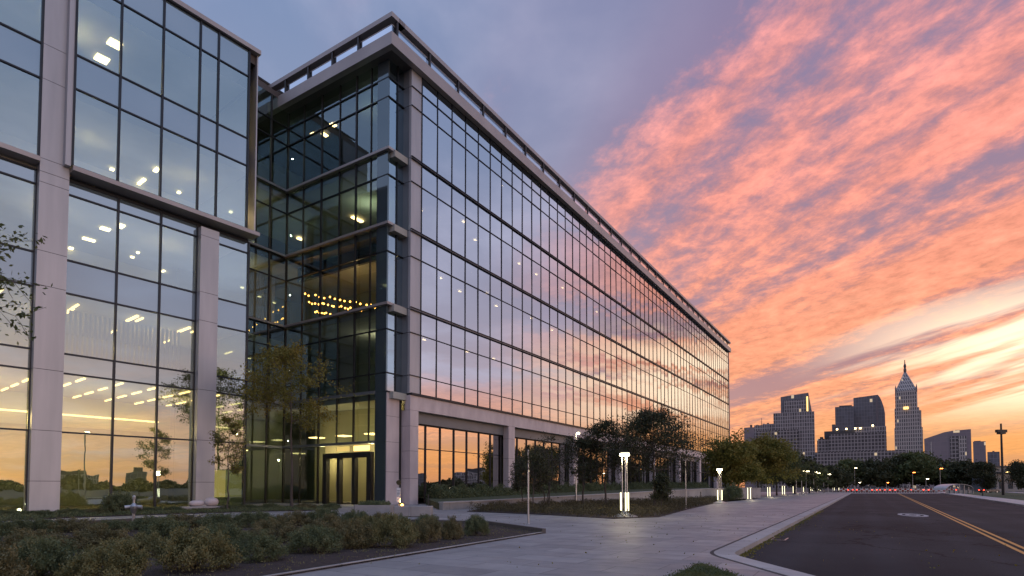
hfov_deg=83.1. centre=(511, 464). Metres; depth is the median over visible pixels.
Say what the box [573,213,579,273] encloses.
window
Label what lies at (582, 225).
window
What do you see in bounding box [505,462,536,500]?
tree
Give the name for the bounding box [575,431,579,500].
street lamp
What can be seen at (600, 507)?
ground cover
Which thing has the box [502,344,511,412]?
window
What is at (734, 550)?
kerb
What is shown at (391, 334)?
corner window
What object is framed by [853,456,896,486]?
tree
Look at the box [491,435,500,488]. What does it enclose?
storefront window
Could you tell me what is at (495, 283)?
window
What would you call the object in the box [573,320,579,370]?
window
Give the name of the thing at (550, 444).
storefront window
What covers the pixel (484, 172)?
window
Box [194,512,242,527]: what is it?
shrub
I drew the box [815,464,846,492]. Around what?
tree
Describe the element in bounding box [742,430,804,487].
shade tree
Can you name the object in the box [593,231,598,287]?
window
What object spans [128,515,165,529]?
shrub
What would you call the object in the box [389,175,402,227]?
corner window
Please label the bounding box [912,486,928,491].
parked car
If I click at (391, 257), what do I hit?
corner window
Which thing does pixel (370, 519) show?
shrub
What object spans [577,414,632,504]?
young tree
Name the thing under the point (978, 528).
line
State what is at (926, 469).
tree
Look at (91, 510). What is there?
shrub
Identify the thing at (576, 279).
window
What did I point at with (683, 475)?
storefront window
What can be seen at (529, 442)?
storefront window
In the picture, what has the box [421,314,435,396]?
window
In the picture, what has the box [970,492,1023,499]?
lawn
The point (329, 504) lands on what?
shrub
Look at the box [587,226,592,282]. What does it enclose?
window
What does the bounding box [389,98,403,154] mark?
corner window
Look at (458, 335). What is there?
window
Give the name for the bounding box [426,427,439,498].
storefront window
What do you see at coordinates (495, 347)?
window
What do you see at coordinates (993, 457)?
dark block
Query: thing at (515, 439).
storefront window
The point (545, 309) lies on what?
window
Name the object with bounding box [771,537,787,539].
gutter drain
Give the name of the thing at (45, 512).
shrub
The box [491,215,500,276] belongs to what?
window
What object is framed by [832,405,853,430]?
glass tower
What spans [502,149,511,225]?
window
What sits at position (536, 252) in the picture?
window
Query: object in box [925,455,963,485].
tree
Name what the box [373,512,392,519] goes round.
shrub
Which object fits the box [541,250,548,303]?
window
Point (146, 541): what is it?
shrub
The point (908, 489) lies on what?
parked car
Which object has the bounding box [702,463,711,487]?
storefront window
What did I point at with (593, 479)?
storefront window
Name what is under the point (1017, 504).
kerb
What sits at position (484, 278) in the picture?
window
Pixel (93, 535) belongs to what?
shrub
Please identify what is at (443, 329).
window
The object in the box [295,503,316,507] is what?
shrub
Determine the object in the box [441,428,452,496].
storefront window
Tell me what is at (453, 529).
shrub
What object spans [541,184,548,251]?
window
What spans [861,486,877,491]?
parked car
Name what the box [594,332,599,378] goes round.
window
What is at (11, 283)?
edge tree
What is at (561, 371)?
window
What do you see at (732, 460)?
shade tree
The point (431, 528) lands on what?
shrub
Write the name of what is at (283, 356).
court tree
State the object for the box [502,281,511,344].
window
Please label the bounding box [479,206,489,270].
window
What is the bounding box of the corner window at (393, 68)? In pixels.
[390,60,403,87]
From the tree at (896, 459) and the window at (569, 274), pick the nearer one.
the window at (569, 274)
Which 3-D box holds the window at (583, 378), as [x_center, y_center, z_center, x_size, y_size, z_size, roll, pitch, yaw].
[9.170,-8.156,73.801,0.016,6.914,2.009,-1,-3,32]
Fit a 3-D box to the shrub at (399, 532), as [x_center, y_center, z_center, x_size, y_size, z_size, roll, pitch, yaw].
[-2.689,1.476,13.309,1.139,0.820,1.155,0,-2,0]
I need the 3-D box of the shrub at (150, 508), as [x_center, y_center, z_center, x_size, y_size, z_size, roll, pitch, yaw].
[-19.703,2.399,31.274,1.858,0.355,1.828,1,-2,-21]
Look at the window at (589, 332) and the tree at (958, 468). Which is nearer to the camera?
the window at (589, 332)
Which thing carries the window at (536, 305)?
in the glass office building
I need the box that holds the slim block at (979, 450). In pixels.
[973,441,985,462]
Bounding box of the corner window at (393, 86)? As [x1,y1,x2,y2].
[390,79,403,106]
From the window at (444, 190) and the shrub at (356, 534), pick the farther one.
the window at (444, 190)
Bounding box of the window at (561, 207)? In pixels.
[558,200,564,262]
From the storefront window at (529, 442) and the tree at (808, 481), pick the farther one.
the tree at (808, 481)
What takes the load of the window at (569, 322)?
in the glass office building
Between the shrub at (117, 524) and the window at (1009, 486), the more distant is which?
the window at (1009, 486)
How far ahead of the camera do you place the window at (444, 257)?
50.33 m
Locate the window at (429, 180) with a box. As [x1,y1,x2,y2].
[422,166,436,240]
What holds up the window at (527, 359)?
in the glass office building
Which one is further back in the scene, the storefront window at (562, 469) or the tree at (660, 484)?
the storefront window at (562, 469)
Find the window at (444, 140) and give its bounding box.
[438,92,451,182]
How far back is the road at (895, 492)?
165.25 m
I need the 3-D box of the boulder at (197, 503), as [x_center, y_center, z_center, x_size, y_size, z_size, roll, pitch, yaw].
[-18.205,2.213,33.380,0.470,0.340,0.840,-2,-3,38]
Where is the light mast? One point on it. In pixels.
(1000, 431)
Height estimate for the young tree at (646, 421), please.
6.701 m
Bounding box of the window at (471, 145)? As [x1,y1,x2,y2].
[466,117,477,200]
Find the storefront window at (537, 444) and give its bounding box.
[536,441,543,479]
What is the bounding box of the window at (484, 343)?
[478,336,489,407]
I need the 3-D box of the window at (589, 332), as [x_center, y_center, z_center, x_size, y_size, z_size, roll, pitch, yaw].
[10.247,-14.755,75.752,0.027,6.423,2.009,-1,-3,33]
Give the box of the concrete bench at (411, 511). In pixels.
[394,506,432,516]
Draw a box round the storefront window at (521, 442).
[518,439,525,476]
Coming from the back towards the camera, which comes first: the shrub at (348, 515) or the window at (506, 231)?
the window at (506, 231)
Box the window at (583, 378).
[581,374,586,427]
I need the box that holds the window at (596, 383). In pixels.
[594,379,599,425]
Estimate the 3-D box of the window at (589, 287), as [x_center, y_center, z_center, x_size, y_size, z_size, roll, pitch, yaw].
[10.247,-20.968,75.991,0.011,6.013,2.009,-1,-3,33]
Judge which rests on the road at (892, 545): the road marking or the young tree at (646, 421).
the road marking
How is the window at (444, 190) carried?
in the glass office building
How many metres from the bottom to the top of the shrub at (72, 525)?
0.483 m
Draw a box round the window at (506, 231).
[502,223,511,282]
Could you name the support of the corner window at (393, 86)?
in the glass office building
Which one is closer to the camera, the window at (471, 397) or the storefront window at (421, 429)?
the storefront window at (421, 429)
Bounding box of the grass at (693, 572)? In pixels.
[665,562,743,575]
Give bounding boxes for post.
[396,479,400,505]
[524,445,531,523]
[612,452,637,516]
[682,458,686,508]
[714,468,726,503]
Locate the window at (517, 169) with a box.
[513,159,521,232]
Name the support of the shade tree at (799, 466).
on the plaza
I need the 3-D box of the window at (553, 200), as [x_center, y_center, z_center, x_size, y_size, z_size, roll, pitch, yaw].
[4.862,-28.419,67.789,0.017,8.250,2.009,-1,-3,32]
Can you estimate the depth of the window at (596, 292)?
77.77 m
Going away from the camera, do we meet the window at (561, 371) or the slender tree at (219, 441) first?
the slender tree at (219, 441)
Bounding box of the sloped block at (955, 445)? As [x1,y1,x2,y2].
[924,429,971,487]
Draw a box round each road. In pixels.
[742,493,1023,575]
[833,491,1023,492]
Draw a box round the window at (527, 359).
[523,352,531,416]
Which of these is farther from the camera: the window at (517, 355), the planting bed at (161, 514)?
the window at (517, 355)
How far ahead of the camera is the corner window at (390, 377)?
46.04 m
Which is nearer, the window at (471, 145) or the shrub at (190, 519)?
the shrub at (190, 519)
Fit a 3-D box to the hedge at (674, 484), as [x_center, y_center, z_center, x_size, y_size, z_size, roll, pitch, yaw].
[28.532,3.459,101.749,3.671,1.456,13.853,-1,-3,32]
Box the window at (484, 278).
[479,269,489,335]
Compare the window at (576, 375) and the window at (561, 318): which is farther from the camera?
the window at (576, 375)
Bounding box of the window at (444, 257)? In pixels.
[437,246,450,320]
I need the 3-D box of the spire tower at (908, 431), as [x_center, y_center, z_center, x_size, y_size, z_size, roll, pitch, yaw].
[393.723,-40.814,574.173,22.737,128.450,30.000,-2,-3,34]
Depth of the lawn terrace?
50.53 m
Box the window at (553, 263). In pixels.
[550,256,557,308]
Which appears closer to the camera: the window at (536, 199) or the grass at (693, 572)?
the grass at (693, 572)
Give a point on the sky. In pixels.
(836, 187)
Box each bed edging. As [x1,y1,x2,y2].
[75,517,545,533]
[264,532,541,575]
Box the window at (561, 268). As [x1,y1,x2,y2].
[558,262,564,312]
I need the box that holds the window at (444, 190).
[438,178,451,248]
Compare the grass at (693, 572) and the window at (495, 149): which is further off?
the window at (495, 149)
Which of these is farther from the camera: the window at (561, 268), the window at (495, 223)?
the window at (561, 268)
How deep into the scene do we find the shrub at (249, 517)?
19.76 m
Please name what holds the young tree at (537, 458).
on the planting bed at (584, 515)
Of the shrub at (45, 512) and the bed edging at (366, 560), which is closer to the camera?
the bed edging at (366, 560)
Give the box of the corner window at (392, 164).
[389,152,402,181]
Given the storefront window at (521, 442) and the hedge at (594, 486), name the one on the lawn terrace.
the hedge at (594, 486)
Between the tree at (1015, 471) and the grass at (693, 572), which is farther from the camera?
the tree at (1015, 471)
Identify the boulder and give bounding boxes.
[189,500,204,505]
[204,498,218,505]
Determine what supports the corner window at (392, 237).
in the glass office building
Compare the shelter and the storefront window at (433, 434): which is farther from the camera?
the shelter
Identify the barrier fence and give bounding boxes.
[839,487,955,492]
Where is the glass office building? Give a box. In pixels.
[156,11,730,504]
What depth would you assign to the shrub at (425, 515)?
18.83 m
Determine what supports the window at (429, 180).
in the glass office building
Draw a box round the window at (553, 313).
[550,308,557,362]
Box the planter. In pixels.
[354,500,394,514]
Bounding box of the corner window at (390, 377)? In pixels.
[387,373,401,392]
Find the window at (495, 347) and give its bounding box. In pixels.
[491,340,500,409]
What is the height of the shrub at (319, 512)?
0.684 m
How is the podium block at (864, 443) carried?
on the ground at (786, 490)
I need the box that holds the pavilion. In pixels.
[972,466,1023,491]
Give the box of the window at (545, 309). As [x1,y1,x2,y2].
[542,303,549,359]
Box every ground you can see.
[742,487,1023,493]
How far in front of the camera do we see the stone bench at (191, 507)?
33.14 m
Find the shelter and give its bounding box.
[933,484,973,493]
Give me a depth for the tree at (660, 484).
32.29 m
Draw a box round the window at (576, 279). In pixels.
[573,273,579,320]
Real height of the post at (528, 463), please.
3.050 m
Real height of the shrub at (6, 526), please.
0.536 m
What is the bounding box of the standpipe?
[125,495,142,521]
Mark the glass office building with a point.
(452, 285)
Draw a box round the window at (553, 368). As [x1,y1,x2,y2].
[550,363,557,421]
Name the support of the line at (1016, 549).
on the road at (892, 545)
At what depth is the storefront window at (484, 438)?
56.48 m
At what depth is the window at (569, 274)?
70.98 m
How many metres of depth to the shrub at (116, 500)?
29.51 m
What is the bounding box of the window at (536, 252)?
[532,244,540,298]
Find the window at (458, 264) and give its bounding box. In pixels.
[452,254,464,326]
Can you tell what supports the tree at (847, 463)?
on the ground at (786, 490)
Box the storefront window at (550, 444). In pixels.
[545,443,551,485]
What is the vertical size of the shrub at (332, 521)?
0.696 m
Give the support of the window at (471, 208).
in the glass office building
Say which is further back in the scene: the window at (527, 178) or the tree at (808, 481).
the tree at (808, 481)
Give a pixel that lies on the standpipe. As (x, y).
(133, 507)
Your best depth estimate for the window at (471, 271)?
53.76 m
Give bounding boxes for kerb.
[714,492,852,575]
[938,492,1023,506]
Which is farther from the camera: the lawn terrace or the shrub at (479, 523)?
the lawn terrace
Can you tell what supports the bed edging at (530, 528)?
on the planting bed at (268, 568)
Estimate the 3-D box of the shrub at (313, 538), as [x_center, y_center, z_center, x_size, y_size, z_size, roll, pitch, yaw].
[-4.170,1.530,12.217,1.357,0.635,1.211,0,-2,12]
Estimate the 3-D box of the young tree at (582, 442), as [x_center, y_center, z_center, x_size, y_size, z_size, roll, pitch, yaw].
[4.795,0.198,38.129,4.400,5.448,5.526,0,-2,-6]
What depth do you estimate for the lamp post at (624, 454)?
26.96 m
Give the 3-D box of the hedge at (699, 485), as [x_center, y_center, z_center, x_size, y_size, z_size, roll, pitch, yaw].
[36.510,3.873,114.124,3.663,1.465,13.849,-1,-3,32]
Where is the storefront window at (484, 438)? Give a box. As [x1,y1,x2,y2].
[480,434,489,491]
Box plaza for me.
[3,492,849,575]
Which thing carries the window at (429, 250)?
in the glass office building
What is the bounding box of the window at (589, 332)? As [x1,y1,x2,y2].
[587,328,593,376]
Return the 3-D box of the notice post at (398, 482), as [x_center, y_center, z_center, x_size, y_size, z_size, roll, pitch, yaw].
[-7.829,1.959,39.916,0.339,1.950,0.136,0,-2,0]
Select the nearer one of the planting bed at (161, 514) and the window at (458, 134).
the planting bed at (161, 514)
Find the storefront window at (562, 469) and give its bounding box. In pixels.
[560,444,566,486]
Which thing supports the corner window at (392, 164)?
in the glass office building
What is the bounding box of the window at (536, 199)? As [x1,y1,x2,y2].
[532,176,540,245]
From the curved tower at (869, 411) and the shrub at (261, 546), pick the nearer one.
the shrub at (261, 546)
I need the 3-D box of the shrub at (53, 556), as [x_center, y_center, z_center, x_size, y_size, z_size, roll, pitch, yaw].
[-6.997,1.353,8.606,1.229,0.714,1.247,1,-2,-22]
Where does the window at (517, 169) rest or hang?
in the glass office building
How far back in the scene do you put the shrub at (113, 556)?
8.15 m
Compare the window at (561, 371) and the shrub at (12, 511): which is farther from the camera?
the window at (561, 371)
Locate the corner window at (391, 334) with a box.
[387,330,401,374]
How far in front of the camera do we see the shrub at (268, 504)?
35.84 m
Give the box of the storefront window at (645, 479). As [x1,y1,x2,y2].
[623,457,647,484]
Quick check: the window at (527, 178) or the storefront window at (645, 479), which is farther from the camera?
the storefront window at (645, 479)
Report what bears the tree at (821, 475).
on the plaza
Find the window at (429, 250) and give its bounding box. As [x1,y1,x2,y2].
[422,238,436,315]
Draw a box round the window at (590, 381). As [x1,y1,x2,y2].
[588,377,593,426]
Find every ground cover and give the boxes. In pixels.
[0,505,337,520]
[4,523,541,575]
[469,495,757,517]
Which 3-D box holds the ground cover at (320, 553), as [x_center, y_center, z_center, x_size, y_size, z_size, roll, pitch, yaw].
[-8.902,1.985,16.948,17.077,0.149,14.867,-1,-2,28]
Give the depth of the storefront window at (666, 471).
105.67 m
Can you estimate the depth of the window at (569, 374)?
70.39 m
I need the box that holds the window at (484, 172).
[479,129,489,209]
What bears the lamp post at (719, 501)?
on the plaza
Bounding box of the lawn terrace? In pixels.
[426,488,703,508]
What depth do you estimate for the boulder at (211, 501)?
33.60 m
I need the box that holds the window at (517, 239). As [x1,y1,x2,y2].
[513,230,521,288]
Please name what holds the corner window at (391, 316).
in the glass office building
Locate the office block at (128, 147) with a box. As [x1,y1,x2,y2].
[0,0,260,510]
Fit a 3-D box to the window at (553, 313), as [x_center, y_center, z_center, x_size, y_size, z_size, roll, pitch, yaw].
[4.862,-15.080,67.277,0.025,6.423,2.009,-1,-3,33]
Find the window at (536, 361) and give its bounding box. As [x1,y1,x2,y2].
[533,356,540,417]
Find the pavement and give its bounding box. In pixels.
[941,492,1023,503]
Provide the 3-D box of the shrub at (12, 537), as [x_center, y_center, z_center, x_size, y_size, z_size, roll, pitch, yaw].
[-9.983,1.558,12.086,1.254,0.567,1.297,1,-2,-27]
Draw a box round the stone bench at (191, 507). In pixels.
[183,506,224,508]
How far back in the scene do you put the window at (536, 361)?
63.70 m
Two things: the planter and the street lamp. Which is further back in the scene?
the street lamp
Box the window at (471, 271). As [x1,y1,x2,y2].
[466,262,477,331]
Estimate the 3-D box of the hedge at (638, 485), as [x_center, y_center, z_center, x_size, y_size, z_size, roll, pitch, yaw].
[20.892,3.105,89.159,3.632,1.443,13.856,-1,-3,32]
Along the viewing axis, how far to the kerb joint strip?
13.15 m
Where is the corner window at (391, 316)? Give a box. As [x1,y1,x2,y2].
[388,306,401,331]
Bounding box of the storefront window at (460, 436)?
[455,430,465,487]
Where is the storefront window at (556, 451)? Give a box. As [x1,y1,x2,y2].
[553,444,558,483]
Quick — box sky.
[181,0,1023,486]
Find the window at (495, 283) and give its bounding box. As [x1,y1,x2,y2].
[491,275,500,340]
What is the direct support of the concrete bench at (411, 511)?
on the plaza
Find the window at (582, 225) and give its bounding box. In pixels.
[580,219,585,277]
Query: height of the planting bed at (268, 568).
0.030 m
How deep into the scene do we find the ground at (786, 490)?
269.49 m
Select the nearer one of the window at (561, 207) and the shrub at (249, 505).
the shrub at (249, 505)
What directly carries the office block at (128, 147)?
on the plaza
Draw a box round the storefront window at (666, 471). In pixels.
[655,458,673,482]
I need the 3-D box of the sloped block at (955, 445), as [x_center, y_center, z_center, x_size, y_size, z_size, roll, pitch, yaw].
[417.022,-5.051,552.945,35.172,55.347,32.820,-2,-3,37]
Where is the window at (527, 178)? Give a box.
[523,168,531,239]
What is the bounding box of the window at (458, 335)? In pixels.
[452,326,464,402]
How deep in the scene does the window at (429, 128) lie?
49.14 m
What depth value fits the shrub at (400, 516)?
17.11 m
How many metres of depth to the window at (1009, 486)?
191.82 m
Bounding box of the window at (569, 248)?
[566,207,572,268]
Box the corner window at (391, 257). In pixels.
[388,252,401,305]
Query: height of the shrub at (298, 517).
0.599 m
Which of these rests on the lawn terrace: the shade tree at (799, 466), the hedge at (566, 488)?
the hedge at (566, 488)
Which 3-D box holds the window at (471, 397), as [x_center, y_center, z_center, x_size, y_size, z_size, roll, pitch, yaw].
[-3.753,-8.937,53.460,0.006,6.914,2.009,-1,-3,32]
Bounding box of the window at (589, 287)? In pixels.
[587,282,592,327]
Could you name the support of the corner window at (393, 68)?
in the glass office building
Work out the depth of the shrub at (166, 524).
14.33 m
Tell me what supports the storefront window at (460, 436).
in the glass office building
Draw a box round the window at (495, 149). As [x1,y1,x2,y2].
[491,140,500,217]
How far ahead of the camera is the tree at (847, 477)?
162.62 m
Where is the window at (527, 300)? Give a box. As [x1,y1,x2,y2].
[523,293,531,352]
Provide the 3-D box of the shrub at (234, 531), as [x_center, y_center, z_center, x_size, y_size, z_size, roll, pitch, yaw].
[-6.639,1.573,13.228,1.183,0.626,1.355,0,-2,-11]
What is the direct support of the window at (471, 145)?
in the glass office building
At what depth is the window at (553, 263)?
67.57 m
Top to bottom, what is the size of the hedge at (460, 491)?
1.480 m
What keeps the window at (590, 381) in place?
in the glass office building
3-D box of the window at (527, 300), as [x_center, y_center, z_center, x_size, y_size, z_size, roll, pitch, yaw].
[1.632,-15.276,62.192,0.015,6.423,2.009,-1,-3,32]
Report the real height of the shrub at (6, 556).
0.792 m
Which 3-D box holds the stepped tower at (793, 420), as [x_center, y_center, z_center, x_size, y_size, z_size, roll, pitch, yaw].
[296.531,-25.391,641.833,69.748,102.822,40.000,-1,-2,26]
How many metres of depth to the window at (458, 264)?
52.03 m
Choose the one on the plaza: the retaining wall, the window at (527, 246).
the retaining wall
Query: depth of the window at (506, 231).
59.06 m
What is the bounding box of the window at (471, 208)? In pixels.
[466,197,477,263]
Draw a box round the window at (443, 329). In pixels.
[437,320,450,399]
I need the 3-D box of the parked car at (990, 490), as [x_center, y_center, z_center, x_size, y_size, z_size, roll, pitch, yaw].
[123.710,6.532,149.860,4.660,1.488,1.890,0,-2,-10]
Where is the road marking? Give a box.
[898,513,927,516]
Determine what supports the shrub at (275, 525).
on the planting bed at (268, 568)
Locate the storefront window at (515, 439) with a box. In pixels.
[514,438,516,482]
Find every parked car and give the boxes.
[841,487,853,491]
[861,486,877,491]
[899,487,913,491]
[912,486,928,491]
[978,488,999,492]
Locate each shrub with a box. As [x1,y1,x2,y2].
[0,509,26,516]
[0,517,19,535]
[0,527,70,547]
[0,534,84,575]
[0,539,47,575]
[7,515,66,532]
[22,509,57,515]
[46,516,99,531]
[52,536,154,575]
[55,507,83,514]
[60,522,136,549]
[82,507,115,513]
[90,519,135,530]
[99,490,144,512]
[121,530,167,555]
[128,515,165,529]
[130,514,189,539]
[138,506,162,511]
[150,523,244,571]
[163,505,186,510]
[166,512,204,527]
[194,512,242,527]
[202,520,248,546]
[216,504,236,509]
[230,528,289,562]
[235,504,257,508]
[236,508,279,527]
[248,516,301,541]
[259,503,279,507]
[275,510,310,525]
[281,523,344,552]
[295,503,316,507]
[300,513,347,534]
[304,507,342,524]
[323,502,341,507]
[335,517,378,548]
[340,508,369,523]
[352,514,383,529]
[370,511,419,547]
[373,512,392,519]
[391,513,411,532]
[413,514,441,542]
[415,513,441,525]
[440,515,464,538]
[462,513,490,534]
[719,482,743,499]
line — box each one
[903,495,1023,548]
[906,497,1023,553]
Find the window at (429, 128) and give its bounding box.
[423,79,436,171]
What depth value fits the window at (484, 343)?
55.19 m
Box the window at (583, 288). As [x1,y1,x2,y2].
[580,277,586,324]
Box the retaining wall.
[438,488,760,509]
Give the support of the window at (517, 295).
in the glass office building
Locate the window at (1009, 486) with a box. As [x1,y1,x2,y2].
[1008,481,1012,488]
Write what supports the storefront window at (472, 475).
in the glass office building
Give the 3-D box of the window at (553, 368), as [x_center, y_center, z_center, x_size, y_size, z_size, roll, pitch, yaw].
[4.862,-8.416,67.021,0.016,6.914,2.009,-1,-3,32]
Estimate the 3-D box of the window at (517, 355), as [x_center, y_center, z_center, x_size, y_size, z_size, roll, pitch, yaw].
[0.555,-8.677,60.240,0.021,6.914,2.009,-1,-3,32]
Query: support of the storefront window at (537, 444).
in the glass office building
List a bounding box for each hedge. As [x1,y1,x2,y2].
[426,482,525,498]
[523,482,587,493]
[584,481,633,490]
[628,481,652,488]
[668,481,691,487]
[686,481,709,487]
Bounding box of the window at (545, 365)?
[542,360,549,419]
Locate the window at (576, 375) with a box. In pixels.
[574,372,579,425]
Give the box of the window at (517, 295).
[513,287,521,348]
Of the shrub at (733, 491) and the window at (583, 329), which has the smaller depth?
the shrub at (733, 491)
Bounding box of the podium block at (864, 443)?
[815,425,905,488]
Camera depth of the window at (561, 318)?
68.97 m
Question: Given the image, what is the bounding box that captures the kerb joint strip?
[710,494,845,575]
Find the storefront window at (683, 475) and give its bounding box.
[681,461,694,483]
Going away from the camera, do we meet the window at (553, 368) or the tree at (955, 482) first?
the window at (553, 368)
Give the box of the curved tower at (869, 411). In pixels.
[853,395,884,429]
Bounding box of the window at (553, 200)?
[550,193,556,257]
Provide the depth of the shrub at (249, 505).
34.90 m
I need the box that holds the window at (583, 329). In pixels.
[581,324,586,373]
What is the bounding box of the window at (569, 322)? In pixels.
[566,316,572,368]
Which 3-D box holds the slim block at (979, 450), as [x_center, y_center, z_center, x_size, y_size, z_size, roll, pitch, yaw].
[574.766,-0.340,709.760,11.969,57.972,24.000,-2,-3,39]
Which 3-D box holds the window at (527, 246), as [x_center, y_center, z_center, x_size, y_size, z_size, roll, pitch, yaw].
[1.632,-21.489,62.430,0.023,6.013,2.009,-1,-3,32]
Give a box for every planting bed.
[0,521,540,575]
[5,509,337,520]
[467,498,759,518]
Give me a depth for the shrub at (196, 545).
9.29 m
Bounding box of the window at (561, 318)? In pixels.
[558,312,565,365]
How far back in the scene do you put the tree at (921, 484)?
217.34 m
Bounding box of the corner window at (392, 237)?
[388,226,402,256]
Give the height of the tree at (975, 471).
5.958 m
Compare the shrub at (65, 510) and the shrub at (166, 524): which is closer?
the shrub at (166, 524)
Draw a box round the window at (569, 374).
[566,369,572,424]
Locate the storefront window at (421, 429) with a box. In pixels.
[418,425,424,502]
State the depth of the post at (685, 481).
36.96 m
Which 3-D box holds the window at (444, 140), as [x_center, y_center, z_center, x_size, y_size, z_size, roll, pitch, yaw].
[-5.907,-29.071,50.838,0.016,8.250,2.009,-1,-3,33]
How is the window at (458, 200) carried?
in the glass office building
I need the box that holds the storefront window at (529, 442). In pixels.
[527,440,534,483]
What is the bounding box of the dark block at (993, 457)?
[987,451,999,465]
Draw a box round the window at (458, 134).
[453,106,464,191]
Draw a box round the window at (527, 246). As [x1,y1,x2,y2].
[523,237,531,293]
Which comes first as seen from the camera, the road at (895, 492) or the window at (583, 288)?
the window at (583, 288)
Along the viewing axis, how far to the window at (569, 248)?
71.21 m
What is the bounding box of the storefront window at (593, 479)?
[579,450,612,490]
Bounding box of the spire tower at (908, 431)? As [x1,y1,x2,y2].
[894,360,922,488]
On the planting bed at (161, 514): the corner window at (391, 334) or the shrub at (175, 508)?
the shrub at (175, 508)
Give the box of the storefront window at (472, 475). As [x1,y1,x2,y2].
[467,432,477,487]
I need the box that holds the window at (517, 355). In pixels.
[513,349,521,414]
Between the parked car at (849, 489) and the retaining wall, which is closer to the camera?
the retaining wall
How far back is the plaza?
14.12 m
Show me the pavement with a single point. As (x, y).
(1005, 500)
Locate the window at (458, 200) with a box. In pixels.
[452,188,464,256]
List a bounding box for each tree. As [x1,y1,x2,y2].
[0,223,52,344]
[208,414,249,507]
[228,336,356,506]
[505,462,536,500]
[511,431,575,506]
[512,449,557,506]
[551,432,619,501]
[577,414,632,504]
[589,401,718,504]
[645,471,674,507]
[694,428,769,487]
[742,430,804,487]
[756,446,817,494]
[775,454,828,493]
[785,460,836,492]
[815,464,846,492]
[832,464,859,491]
[833,458,864,485]
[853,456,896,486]
[878,453,918,490]
[888,450,949,487]
[913,452,942,485]
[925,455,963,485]
[937,459,967,486]
[945,458,975,486]
[962,459,1000,495]
[998,458,1023,489]
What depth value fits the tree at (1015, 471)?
95.76 m
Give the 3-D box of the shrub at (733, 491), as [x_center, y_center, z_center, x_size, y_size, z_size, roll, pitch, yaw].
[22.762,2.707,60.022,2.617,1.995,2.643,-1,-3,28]
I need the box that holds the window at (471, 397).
[465,331,477,405]
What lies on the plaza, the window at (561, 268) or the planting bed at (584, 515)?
the planting bed at (584, 515)
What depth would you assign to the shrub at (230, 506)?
34.12 m
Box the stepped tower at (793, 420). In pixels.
[744,393,814,487]
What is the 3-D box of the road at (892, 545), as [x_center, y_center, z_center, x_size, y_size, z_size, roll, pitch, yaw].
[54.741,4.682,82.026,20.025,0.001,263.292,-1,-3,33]
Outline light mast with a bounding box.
[995,423,1006,494]
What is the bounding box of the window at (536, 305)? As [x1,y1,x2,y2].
[532,298,540,355]
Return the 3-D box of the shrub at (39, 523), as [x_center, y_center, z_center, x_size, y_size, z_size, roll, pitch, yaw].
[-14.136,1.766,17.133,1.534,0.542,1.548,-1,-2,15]
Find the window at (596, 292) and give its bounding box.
[594,287,598,330]
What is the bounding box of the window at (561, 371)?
[558,366,565,423]
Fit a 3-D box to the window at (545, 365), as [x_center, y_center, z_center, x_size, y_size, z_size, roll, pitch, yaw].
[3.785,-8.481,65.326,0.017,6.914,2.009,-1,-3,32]
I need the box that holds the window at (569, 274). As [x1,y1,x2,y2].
[566,268,572,316]
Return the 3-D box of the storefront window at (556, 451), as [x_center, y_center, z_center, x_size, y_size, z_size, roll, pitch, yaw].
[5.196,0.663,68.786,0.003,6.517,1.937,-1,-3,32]
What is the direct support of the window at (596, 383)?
in the glass office building

